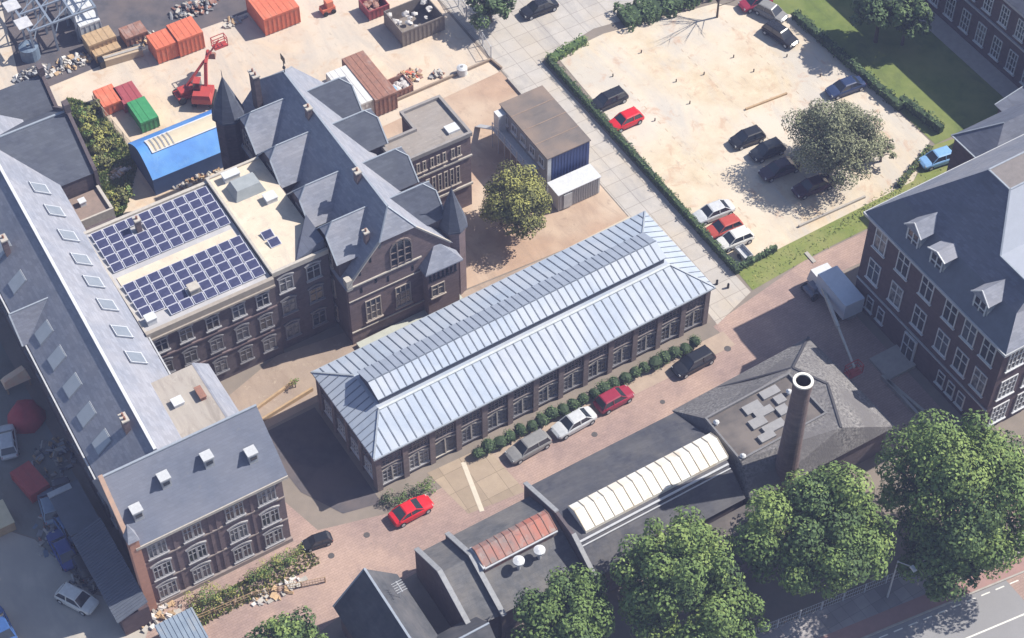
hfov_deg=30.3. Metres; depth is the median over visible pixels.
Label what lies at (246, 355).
window
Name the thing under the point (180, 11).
scrap heap
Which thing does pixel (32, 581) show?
yard apron
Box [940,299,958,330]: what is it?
window
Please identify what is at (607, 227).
garden wall
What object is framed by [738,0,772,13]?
parked car
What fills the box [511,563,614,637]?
broadleaf tree
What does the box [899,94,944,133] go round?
hedge
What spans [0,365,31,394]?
covered stack
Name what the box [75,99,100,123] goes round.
wild bush
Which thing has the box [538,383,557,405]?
window
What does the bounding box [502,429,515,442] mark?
round bush
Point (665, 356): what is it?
round bush
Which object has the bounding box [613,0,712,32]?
hedge
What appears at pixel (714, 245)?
hedge
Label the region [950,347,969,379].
window
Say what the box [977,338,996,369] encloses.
window
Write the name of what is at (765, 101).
timber edge
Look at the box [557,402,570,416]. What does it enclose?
round bush
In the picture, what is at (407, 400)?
exhibition hall
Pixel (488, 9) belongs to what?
broadleaf tree
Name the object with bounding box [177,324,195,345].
window
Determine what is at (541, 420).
round bush
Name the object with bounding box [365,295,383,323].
window
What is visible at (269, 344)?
window
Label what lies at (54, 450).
scrap heap
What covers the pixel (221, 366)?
window
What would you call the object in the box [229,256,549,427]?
alley
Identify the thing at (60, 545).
parked car
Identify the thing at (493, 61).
courtyard kerb
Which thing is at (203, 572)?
window
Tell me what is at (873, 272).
window
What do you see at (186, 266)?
solar roof block
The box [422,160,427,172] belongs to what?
window
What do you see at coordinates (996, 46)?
window
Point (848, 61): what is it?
hedge
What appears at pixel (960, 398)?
window
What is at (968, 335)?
window
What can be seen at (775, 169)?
parked car
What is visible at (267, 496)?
window
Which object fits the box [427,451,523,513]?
tan forecourt
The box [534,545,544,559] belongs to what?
roof vent
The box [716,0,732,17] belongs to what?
bare tree
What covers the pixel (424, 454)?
window
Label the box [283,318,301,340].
window
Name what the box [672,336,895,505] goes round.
hipped tile shed
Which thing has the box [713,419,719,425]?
vent cowl
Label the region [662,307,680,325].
window
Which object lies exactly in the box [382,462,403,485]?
window
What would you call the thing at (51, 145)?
slate cross wing
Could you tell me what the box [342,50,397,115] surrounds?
rusty container
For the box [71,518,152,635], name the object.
corrugated lean to
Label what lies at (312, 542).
parked car
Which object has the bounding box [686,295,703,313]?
window
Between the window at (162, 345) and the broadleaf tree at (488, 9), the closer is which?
the window at (162, 345)
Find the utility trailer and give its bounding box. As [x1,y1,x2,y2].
[735,243,752,260]
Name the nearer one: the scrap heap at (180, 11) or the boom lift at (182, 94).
the boom lift at (182, 94)
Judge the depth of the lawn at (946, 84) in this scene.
210.81 m
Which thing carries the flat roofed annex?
on the courtyard
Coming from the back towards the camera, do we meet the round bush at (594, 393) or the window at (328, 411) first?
the round bush at (594, 393)
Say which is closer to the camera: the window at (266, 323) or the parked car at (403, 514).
the parked car at (403, 514)
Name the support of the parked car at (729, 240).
on the parking lot
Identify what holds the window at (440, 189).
in the flat roofed annex
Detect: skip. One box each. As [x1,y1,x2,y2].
[10,461,50,503]
[93,83,122,116]
[114,80,141,112]
[358,0,389,20]
[383,0,444,45]
[388,73,413,97]
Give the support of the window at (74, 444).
in the long slate wing at (95, 364)
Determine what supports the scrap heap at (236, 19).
on the construction yard at (316, 43)
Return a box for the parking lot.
[560,3,929,265]
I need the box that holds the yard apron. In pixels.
[0,532,152,637]
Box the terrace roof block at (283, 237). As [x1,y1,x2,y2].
[205,156,335,348]
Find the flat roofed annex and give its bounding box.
[382,94,472,207]
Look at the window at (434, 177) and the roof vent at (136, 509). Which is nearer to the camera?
the roof vent at (136, 509)
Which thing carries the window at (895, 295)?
in the mansard brick building at (939, 285)
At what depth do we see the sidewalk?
166.99 m
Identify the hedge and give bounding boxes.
[545,33,588,61]
[545,53,740,274]
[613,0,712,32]
[738,244,777,270]
[791,8,904,111]
[896,144,933,187]
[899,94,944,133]
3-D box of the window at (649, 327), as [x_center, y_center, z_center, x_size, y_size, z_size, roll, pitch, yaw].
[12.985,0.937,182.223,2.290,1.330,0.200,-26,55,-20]
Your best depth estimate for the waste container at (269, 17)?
213.69 m
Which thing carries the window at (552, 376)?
in the exhibition hall
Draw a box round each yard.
[0,0,498,214]
[0,342,98,589]
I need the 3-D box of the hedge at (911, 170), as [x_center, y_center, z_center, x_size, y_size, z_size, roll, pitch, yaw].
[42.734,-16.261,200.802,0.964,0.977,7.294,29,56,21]
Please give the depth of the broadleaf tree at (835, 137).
195.31 m
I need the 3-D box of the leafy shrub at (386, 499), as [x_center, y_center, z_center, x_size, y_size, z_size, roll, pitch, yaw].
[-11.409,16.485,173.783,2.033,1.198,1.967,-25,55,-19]
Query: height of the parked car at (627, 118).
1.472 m
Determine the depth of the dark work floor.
215.62 m
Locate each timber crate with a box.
[81,25,116,57]
[92,41,121,62]
[118,20,148,46]
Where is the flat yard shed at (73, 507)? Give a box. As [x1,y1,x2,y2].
[47,479,98,544]
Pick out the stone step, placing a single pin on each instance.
(810, 257)
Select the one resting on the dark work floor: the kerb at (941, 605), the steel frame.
the steel frame
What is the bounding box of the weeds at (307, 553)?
[193,551,319,625]
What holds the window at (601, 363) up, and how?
in the exhibition hall
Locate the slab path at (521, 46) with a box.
[440,0,749,323]
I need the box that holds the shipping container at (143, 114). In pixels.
[127,96,159,132]
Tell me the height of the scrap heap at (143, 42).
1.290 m
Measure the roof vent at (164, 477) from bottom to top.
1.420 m
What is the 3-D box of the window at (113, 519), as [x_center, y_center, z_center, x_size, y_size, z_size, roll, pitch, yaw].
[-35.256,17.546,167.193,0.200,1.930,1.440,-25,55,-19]
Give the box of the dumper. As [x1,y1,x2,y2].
[319,0,335,16]
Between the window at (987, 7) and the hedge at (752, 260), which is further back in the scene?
the window at (987, 7)
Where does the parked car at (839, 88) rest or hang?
on the parking lot
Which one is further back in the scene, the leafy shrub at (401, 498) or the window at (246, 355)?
the window at (246, 355)
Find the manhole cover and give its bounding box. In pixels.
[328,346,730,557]
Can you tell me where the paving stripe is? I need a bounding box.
[461,462,483,511]
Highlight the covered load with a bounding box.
[7,399,45,433]
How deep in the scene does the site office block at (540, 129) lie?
197.84 m
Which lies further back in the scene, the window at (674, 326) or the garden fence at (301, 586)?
the window at (674, 326)
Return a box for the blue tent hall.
[128,110,222,194]
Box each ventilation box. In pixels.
[77,197,86,206]
[143,311,157,325]
[170,395,184,408]
[220,167,239,183]
[262,190,277,204]
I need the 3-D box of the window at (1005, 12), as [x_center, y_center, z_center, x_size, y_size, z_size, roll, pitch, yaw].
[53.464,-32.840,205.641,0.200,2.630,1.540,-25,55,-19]
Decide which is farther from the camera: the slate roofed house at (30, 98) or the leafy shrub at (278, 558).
the slate roofed house at (30, 98)
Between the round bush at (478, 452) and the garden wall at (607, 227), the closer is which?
the round bush at (478, 452)
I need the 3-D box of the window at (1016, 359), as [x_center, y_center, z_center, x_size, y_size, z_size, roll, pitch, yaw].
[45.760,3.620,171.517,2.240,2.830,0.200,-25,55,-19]
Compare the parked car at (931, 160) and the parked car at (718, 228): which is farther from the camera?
the parked car at (931, 160)
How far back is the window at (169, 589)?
166.33 m
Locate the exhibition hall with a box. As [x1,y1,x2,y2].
[310,211,715,491]
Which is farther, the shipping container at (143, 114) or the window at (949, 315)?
the shipping container at (143, 114)
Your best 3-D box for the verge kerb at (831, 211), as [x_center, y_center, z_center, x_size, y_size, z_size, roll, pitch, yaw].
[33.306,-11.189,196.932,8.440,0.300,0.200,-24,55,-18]
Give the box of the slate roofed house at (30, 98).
[0,62,57,120]
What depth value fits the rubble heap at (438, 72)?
209.72 m
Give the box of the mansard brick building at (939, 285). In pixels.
[855,134,1023,431]
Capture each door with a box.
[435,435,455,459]
[563,192,571,208]
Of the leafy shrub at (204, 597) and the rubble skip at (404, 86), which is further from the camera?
the rubble skip at (404, 86)
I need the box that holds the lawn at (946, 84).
[773,0,1003,143]
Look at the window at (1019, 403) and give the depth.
179.06 m
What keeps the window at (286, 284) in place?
in the terrace roof block at (283, 237)
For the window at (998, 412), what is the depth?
177.97 m
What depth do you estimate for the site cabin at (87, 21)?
212.25 m
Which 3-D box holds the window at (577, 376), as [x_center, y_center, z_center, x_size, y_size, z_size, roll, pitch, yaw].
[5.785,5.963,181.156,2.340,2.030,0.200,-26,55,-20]
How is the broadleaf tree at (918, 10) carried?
on the lawn at (946, 84)
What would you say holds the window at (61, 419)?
in the long slate wing at (95, 364)
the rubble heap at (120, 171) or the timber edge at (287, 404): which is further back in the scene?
the rubble heap at (120, 171)
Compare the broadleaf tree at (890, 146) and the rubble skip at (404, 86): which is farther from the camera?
the rubble skip at (404, 86)
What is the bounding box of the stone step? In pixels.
[804,251,815,262]
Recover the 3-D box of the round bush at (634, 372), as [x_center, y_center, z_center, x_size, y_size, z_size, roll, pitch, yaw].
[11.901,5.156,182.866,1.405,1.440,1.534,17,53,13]
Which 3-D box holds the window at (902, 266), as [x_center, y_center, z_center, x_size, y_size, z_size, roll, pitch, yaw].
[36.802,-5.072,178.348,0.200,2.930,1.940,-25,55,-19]
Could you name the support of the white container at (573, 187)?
on the courtyard
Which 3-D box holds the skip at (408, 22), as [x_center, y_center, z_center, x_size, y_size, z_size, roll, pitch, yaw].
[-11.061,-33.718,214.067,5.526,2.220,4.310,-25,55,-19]
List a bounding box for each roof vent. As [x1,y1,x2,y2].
[128,501,144,521]
[156,469,171,489]
[199,449,214,469]
[243,444,258,464]
[513,555,524,569]
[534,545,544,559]
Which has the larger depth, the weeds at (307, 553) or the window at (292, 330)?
the window at (292, 330)
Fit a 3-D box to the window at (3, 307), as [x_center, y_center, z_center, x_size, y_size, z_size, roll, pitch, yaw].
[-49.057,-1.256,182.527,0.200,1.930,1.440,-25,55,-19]
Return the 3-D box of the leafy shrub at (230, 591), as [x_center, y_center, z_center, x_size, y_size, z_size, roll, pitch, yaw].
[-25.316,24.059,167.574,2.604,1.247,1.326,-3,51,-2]
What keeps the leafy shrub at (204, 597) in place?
on the brick road
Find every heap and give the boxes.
[11,63,55,83]
[31,436,76,477]
[32,514,73,559]
[50,52,93,75]
[53,515,73,544]
[68,573,99,593]
[71,545,92,582]
[106,165,131,180]
[133,30,153,45]
[141,600,181,632]
[168,0,219,19]
[172,167,220,189]
[222,15,247,28]
[251,575,307,606]
[397,67,423,83]
[428,68,444,78]
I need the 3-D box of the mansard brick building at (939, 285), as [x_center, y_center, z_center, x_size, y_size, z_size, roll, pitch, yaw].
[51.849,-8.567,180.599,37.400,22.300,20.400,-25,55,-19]
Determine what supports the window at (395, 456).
in the exhibition hall
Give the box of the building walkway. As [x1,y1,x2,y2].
[906,0,1017,97]
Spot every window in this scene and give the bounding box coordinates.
[0,299,7,317]
[24,346,31,360]
[33,362,42,383]
[45,385,54,406]
[58,410,66,430]
[70,434,79,454]
[83,459,92,478]
[97,491,105,503]
[108,507,118,529]
[145,538,169,561]
[150,557,175,582]
[153,335,171,354]
[156,577,180,601]
[161,357,175,373]
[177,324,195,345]
[181,521,204,544]
[182,346,200,366]
[185,540,209,565]
[190,560,213,584]
[203,312,221,333]
[208,334,225,355]
[212,356,229,375]
[224,500,246,524]
[227,520,250,545]
[230,300,247,321]
[231,540,254,564]
[233,322,251,343]
[238,344,255,364]
[242,129,253,157]
[254,290,271,310]
[256,484,278,508]
[257,312,274,332]
[259,505,281,529]
[261,334,278,354]
[262,524,285,549]
[266,162,276,179]
[277,272,295,295]
[280,294,298,317]
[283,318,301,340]
[295,202,304,217]
[304,260,322,283]
[307,282,325,305]
[310,306,328,328]
[322,390,330,405]
[324,241,333,268]
[324,400,332,422]
[330,274,336,298]
[333,301,339,321]
[335,408,343,424]
[337,418,345,440]
[348,427,357,443]
[350,436,359,460]
[362,446,371,463]
[364,455,372,478]
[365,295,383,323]
[381,449,402,468]
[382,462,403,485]
[389,237,412,268]
[395,281,413,309]
[408,435,429,454]
[409,449,429,471]
[416,163,421,174]
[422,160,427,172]
[429,157,435,169]
[431,281,446,299]
[432,176,436,189]
[435,154,441,166]
[435,422,455,441]
[437,173,443,192]
[442,152,447,164]
[444,170,449,190]
[449,168,455,187]
[450,148,456,160]
[455,165,461,184]
[456,145,462,157]
[461,409,481,427]
[462,422,481,444]
[487,395,507,414]
[488,409,507,431]
[510,123,517,137]
[513,383,532,401]
[513,396,532,418]
[519,134,526,148]
[528,144,535,158]
[537,155,544,169]
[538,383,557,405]
[539,369,558,388]
[563,371,582,392]
[564,357,582,375]
[588,358,606,379]
[589,344,607,362]
[612,346,630,367]
[614,332,632,349]
[637,333,654,354]
[638,319,656,337]
[660,321,678,342]
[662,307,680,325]
[684,309,701,330]
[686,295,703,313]
[863,295,873,314]
[864,257,881,288]
[871,228,887,258]
[874,306,884,326]
[886,280,903,311]
[893,251,910,281]
[900,330,917,361]
[909,304,927,335]
[916,275,934,306]
[927,0,938,8]
[931,328,950,359]
[933,369,945,390]
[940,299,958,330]
[942,0,956,21]
[943,380,955,400]
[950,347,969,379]
[953,390,965,410]
[957,8,971,34]
[958,318,977,349]
[968,366,987,398]
[972,21,986,48]
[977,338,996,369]
[981,0,993,15]
[988,35,1002,62]
[988,399,1009,425]
[995,373,1018,401]
[997,4,1010,29]
[1003,49,1018,76]
[1004,348,1023,373]
[1011,391,1023,413]
[1012,18,1023,43]
[1019,71,1023,85]
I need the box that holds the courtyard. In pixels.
[383,71,627,287]
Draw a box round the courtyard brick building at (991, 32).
[923,0,1023,87]
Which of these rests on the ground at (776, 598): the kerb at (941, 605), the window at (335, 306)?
the kerb at (941, 605)
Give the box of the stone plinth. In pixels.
[356,295,462,347]
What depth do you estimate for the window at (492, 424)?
178.40 m
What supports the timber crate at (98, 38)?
on the dark work floor
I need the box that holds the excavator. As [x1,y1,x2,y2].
[191,49,216,107]
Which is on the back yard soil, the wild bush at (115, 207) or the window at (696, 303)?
the wild bush at (115, 207)
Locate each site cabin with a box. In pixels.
[65,0,94,22]
[73,10,101,39]
[326,65,374,112]
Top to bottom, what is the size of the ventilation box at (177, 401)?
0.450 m
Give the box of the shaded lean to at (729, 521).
[706,502,775,577]
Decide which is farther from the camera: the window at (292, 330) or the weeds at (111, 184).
the weeds at (111, 184)
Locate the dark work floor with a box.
[0,0,246,86]
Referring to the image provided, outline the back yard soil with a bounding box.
[66,97,136,212]
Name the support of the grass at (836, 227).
on the grass verge
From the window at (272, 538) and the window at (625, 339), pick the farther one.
the window at (625, 339)
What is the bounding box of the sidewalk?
[756,532,1023,637]
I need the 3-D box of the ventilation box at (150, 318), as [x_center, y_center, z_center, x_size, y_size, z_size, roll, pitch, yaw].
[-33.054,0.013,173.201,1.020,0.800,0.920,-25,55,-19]
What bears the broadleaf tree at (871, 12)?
on the lawn at (946, 84)
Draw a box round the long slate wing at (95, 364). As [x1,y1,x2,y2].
[0,115,180,529]
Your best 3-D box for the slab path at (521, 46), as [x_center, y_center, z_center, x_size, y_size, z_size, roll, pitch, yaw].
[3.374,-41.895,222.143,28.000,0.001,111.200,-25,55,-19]
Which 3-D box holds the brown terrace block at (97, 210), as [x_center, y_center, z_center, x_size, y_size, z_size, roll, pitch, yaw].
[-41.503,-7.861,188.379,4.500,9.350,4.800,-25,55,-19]
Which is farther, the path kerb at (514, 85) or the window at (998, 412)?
the path kerb at (514, 85)
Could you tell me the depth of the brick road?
176.75 m
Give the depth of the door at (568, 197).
196.46 m
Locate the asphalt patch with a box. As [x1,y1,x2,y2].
[268,407,381,512]
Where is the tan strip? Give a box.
[490,332,734,461]
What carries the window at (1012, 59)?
in the courtyard brick building at (991, 32)
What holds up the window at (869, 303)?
in the mansard brick building at (939, 285)
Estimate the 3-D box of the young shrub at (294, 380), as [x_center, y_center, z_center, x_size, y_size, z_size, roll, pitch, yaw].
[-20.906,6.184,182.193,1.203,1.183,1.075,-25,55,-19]
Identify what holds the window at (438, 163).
in the flat roofed annex
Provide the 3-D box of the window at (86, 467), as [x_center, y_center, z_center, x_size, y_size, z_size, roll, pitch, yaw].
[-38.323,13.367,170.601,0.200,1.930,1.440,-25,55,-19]
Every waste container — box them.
[146,28,179,63]
[166,16,205,56]
[246,0,300,34]
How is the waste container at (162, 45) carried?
on the construction yard at (316, 43)
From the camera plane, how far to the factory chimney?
164.49 m
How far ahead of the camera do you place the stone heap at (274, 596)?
167.94 m
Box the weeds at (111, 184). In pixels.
[67,97,136,217]
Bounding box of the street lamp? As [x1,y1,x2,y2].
[886,561,916,597]
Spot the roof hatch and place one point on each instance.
(200, 393)
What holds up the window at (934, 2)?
in the courtyard brick building at (991, 32)
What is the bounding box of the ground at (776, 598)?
[0,0,1023,637]
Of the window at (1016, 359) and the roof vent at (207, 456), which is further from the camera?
the window at (1016, 359)
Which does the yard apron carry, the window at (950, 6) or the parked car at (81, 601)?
the parked car at (81, 601)
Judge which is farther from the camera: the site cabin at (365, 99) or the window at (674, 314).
the site cabin at (365, 99)
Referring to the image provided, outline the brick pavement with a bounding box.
[716,231,866,337]
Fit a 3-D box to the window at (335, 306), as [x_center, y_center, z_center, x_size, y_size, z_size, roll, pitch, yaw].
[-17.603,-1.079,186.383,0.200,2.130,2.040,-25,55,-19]
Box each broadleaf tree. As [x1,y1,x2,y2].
[243,606,327,637]
[464,0,516,29]
[478,160,552,239]
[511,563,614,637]
[610,504,750,637]
[683,585,770,637]
[731,460,897,600]
[781,98,887,190]
[849,0,914,42]
[873,408,1023,584]
[875,134,897,161]
[885,0,934,45]
[896,518,985,602]
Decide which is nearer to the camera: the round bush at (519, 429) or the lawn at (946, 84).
the round bush at (519, 429)
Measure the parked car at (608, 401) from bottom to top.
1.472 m
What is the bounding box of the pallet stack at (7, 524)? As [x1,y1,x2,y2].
[0,499,15,536]
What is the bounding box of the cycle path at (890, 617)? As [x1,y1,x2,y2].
[820,555,1023,637]
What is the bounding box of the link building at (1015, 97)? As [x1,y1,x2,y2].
[994,85,1023,112]
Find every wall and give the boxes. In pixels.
[574,216,629,244]
[880,374,924,413]
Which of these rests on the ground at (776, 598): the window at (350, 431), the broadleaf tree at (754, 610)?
the broadleaf tree at (754, 610)
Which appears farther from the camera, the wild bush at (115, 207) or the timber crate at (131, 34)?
the timber crate at (131, 34)
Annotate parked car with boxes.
[0,424,19,460]
[0,606,17,637]
[37,487,57,524]
[46,529,75,571]
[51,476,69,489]
[54,582,98,615]
[301,530,332,551]
[388,494,433,527]
[504,428,551,464]
[519,0,558,20]
[550,406,597,439]
[587,85,628,112]
[593,385,634,414]
[609,106,643,132]
[671,344,715,378]
[692,199,735,225]
[705,213,743,239]
[716,225,754,252]
[728,125,765,150]
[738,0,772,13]
[748,136,785,162]
[753,0,787,22]
[758,156,800,182]
[761,18,798,48]
[791,173,833,199]
[825,75,865,99]
[918,145,951,170]
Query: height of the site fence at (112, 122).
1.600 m
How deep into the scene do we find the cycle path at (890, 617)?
166.92 m
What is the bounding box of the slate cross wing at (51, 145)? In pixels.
[0,99,101,199]
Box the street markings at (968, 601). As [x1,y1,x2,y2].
[879,580,1023,637]
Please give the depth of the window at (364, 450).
173.29 m
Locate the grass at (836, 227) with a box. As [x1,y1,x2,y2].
[742,167,940,285]
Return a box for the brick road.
[146,261,1023,637]
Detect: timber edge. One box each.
[257,381,295,409]
[262,387,312,420]
[745,92,786,109]
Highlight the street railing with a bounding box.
[755,521,1018,634]
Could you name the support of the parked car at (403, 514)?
on the brick road
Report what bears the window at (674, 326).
in the exhibition hall
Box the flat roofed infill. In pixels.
[151,363,238,437]
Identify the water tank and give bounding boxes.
[18,40,40,62]
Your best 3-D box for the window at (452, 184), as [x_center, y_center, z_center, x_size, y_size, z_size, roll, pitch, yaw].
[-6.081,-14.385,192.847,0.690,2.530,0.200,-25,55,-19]
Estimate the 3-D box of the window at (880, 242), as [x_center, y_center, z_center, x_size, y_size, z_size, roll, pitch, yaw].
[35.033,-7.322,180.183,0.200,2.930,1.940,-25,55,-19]
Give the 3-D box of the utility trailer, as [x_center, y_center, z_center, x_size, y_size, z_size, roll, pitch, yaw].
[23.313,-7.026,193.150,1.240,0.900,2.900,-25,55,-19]
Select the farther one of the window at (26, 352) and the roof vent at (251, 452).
the window at (26, 352)
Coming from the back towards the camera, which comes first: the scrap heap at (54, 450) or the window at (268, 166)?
the window at (268, 166)
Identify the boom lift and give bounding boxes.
[172,33,227,104]
[800,280,863,378]
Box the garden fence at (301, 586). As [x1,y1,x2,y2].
[197,576,325,619]
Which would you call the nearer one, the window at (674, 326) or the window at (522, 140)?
the window at (674, 326)
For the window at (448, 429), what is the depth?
174.57 m
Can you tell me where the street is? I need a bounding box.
[868,581,1023,637]
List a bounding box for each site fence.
[92,95,130,144]
[455,0,491,57]
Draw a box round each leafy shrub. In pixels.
[183,581,221,613]
[214,583,239,596]
[244,567,267,584]
[256,556,283,578]
[271,547,293,572]
[287,542,304,561]
[378,489,398,507]
[391,488,412,506]
[404,482,424,497]
[415,476,436,493]
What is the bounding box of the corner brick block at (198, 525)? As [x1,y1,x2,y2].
[92,404,292,612]
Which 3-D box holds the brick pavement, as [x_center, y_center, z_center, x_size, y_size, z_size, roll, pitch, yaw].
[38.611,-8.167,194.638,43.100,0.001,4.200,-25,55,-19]
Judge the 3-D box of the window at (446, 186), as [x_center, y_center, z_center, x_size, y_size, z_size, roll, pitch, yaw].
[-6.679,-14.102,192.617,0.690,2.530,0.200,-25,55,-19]
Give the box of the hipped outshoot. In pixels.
[947,101,1023,170]
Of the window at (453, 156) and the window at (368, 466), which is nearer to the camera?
the window at (368, 466)
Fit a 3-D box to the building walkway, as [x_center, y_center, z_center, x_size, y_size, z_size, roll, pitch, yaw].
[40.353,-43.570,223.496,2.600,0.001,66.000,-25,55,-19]
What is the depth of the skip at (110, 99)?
205.80 m
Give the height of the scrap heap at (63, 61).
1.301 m
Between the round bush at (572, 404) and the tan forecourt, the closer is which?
the tan forecourt
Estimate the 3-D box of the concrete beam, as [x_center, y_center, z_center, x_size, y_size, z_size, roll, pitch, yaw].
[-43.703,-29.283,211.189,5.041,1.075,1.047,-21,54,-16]
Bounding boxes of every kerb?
[397,58,501,100]
[507,77,522,93]
[798,195,865,227]
[861,571,1023,637]
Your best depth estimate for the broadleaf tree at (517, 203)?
190.65 m
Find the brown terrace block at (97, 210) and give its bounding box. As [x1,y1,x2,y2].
[69,185,116,230]
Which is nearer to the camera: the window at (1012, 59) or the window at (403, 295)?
the window at (403, 295)
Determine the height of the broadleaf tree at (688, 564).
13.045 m
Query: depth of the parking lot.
207.01 m
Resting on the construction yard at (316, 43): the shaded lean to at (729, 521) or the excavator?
the excavator
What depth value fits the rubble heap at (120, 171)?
200.07 m
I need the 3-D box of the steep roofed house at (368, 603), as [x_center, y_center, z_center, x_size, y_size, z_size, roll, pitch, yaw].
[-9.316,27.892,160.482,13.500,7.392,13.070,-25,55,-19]
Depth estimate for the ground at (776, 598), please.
176.27 m
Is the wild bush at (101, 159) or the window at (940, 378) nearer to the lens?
the window at (940, 378)
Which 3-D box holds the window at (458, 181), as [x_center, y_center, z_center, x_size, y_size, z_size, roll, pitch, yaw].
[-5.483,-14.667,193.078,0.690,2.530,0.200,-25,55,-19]
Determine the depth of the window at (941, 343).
178.14 m
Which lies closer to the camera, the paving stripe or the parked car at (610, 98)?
the paving stripe
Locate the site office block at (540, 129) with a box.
[475,85,590,191]
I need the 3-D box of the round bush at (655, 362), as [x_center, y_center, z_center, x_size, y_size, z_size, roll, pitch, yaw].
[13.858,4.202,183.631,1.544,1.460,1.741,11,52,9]
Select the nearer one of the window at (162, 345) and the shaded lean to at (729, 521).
the shaded lean to at (729, 521)
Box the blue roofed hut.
[154,607,208,637]
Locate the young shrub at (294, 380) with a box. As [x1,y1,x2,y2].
[290,378,298,387]
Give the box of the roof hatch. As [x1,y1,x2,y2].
[194,385,206,400]
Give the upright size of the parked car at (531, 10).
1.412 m
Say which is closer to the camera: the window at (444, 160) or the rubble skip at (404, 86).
the window at (444, 160)
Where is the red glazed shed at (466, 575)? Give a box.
[414,496,581,637]
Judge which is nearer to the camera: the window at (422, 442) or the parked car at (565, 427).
the window at (422, 442)
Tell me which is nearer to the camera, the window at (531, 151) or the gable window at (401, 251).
the gable window at (401, 251)
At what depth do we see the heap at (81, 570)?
168.32 m
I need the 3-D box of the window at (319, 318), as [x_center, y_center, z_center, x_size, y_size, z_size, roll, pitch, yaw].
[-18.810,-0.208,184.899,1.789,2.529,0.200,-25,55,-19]
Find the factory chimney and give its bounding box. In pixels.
[775,372,813,504]
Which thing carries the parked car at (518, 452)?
on the brick road
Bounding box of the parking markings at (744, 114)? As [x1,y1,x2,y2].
[611,20,883,226]
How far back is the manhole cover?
178.97 m
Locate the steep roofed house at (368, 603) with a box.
[333,568,494,637]
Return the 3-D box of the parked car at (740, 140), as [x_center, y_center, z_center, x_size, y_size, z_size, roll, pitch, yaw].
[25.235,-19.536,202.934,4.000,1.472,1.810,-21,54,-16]
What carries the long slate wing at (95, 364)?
on the ground at (776, 598)
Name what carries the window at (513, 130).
in the site office block at (540, 129)
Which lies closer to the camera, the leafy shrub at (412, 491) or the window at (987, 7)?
the leafy shrub at (412, 491)
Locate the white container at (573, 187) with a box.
[547,164,600,210]
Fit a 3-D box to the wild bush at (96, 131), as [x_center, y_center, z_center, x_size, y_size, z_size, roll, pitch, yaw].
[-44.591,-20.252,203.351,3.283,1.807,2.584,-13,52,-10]
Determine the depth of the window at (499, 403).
176.50 m
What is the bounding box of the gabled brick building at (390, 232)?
[211,53,467,344]
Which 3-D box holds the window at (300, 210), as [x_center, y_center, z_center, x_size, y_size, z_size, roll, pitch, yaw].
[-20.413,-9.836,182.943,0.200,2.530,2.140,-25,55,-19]
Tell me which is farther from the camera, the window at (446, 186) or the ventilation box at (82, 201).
the window at (446, 186)
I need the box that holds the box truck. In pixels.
[807,263,864,320]
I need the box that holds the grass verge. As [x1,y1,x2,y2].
[739,139,954,289]
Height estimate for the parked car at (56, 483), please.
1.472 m
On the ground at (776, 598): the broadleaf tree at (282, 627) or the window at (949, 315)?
the broadleaf tree at (282, 627)
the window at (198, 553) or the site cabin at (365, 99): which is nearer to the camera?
the window at (198, 553)
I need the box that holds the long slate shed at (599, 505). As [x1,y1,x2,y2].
[523,412,744,595]
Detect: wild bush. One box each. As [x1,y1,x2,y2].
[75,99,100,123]
[80,120,111,140]
[89,135,120,156]
[91,154,114,167]
[105,182,134,202]
[109,201,122,211]
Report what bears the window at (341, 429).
in the exhibition hall
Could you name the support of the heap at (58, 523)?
on the yard at (25, 512)
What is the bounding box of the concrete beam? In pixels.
[97,45,143,68]
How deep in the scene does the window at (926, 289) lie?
176.71 m
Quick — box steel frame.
[1,0,98,50]
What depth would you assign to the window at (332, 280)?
183.19 m
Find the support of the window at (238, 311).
in the solar roof block at (186, 266)
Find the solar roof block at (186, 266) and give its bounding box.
[84,181,283,381]
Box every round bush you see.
[471,447,484,458]
[481,437,494,453]
[493,435,507,449]
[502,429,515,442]
[512,423,527,435]
[526,420,537,431]
[535,411,550,426]
[542,405,559,419]
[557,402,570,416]
[566,398,580,410]
[577,392,590,403]
[588,388,599,398]
[594,379,611,393]
[606,376,619,387]
[617,372,632,384]
[629,365,641,377]
[637,361,650,372]
[647,355,661,369]
[656,350,670,365]
[667,346,682,358]
[678,343,691,354]
[687,334,701,347]
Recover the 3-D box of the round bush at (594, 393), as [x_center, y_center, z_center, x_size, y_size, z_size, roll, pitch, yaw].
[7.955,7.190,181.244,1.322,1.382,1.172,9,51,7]

